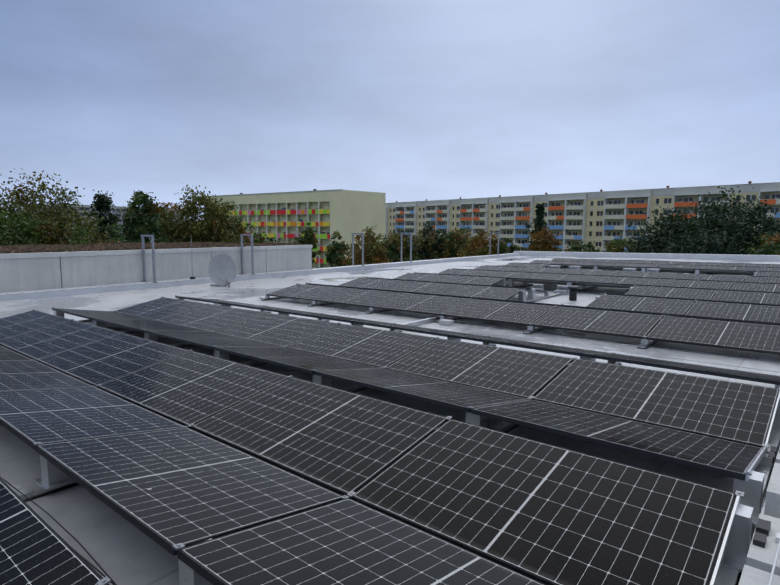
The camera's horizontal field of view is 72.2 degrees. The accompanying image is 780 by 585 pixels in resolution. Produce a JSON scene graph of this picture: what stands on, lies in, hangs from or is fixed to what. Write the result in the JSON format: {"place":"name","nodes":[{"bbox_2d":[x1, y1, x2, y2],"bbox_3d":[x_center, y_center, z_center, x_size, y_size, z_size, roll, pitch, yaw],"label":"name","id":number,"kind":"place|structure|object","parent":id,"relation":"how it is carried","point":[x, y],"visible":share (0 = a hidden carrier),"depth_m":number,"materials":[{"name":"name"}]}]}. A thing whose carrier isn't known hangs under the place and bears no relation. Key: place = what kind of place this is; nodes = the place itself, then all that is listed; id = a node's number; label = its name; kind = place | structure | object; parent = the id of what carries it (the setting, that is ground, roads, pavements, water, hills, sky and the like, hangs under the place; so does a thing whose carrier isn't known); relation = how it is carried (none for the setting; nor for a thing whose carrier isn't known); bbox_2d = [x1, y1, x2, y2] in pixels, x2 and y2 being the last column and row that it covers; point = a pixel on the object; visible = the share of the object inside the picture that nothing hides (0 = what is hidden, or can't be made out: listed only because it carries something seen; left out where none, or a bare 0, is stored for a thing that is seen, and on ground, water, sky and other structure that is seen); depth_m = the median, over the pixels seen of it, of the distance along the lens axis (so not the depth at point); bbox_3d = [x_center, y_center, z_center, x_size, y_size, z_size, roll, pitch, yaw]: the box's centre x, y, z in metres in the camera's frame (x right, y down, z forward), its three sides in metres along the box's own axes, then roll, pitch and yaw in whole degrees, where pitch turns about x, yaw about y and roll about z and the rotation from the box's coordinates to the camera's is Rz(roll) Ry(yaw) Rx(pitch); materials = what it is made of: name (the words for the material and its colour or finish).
{"place":"outdoors","nodes":[
{"label":"outdoors","id":0,"kind":"place"},
{"bbox_2d":[31,203,179,242],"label":"grey block","id":1,"kind":"structure","parent":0,"point":[113,211],"depth_m":291.88,"materials":[{"name":"clear concrete"}]},
{"bbox_2d":[206,189,385,268],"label":"block","id":2,"kind":"structure","parent":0,"point":[281,217],"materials":[{"name":"beige paint"}]},
{"bbox_2d":[0,256,779,584],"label":"roof slab","id":3,"kind":"structure","parent":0,"point":[118,546],"depth_m":7.03,"materials":[{"name":"grey concrete"}]},
{"bbox_2d":[0,251,779,300],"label":"roof parapets","id":4,"kind":"object","parent":3,"relation":"on","point":[385,265],"visible":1,"depth_m":24.16,"materials":[{"name":"grey concrete"}]},
{"bbox_2d":[532,265,688,294],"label":"roof vents","id":5,"kind":"object","parent":3,"relation":"on","point":[563,289],"visible":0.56,"depth_m":14.77,"materials":[{"name":"grey metal"}]},
{"bbox_2d":[0,0,779,220],"label":"sky","id":6,"kind":"structure","parent":0,"point":[404,100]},
{"bbox_2d":[385,181,779,252],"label":"block","id":7,"kind":"structure","parent":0,"point":[601,218],"depth_m":153.52,"materials":[{"name":"concrete"},{"name":"plaster"},{"name":"glass"}]},
{"label":"ground","id":8,"kind":"structure","parent":0,"visible":0},
{"bbox_2d":[0,245,312,292],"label":"wing walls","id":9,"kind":"structure","parent":8,"relation":"on","point":[34,271],"depth_m":16.53,"materials":[{"name":"concrete"}]},
{"bbox_2d":[0,242,300,253],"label":"planted roof","id":10,"kind":"structure","parent":9,"relation":"on","point":[27,248],"depth_m":18.97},
{"bbox_3d":[9.776,5.921,-0.157,51.745,9.221,66.933,6,9,40],"label":"roof","id":11,"kind":"object","parent":8,"relation":"on","visible":0},
{"bbox_2d":[208,254,236,285],"bbox_3d":[-5.295,-0.715,16.910,0.240,1.025,0.932,6,9,40],"label":"satellite dish","id":12,"kind":"object","parent":11,"relation":"on","point":[226,265],"visible":0.98,"depth_m":16.97,"materials":[{"name":"paint"}]},
{"bbox_2d":[0,253,520,294],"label":"strip","id":13,"kind":"object","parent":11,"relation":"on","point":[209,278],"visible":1,"depth_m":17.63,"materials":[{"name":"grey metal"}]},
{"bbox_2d":[141,232,498,282],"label":"guard frames","id":14,"kind":"structure","parent":11,"relation":"on","point":[153,256],"depth_m":19.66,"materials":[{"name":"metal"}]},
{"bbox_2d":[0,270,779,584],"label":"mounting frames","id":15,"kind":"object","parent":11,"relation":"on","point":[762,530],"visible":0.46,"depth_m":3.76,"materials":[{"name":"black metal"}]},
{"bbox_2d":[14,259,779,584],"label":"supports","id":16,"kind":"object","parent":15,"relation":"on","point":[748,509],"visible":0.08,"depth_m":3.45,"materials":[{"name":"metal"}]},
{"bbox_2d":[0,258,779,584],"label":"solar panel frames","id":17,"kind":"structure","parent":16,"relation":"on","point":[186,560],"depth_m":5.42,"materials":[{"name":"metal"}]},
{"bbox_2d":[0,258,779,584],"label":"solar panels","id":18,"kind":"object","parent":17,"relation":"in","point":[556,514],"visible":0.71,"depth_m":3.84,"materials":[{"name":"black glass"}]},
{"bbox_2d":[32,260,779,584],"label":"panel clamps","id":19,"kind":"object","parent":16,"relation":"on","point":[106,580],"visible":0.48,"depth_m":3.85,"materials":[{"name":"silver metal"}]},
{"bbox_2d":[207,296,779,584],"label":"lightning wire","id":20,"kind":"object","parent":11,"relation":"on","point":[776,557],"visible":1,"depth_m":6.84,"materials":[{"name":"silver metal"}]},
{"bbox_2d":[439,319,779,584],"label":"ballast blocks","id":21,"kind":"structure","parent":11,"relation":"on","point":[757,568],"depth_m":2.38,"materials":[{"name":"concrete"}]}
]}

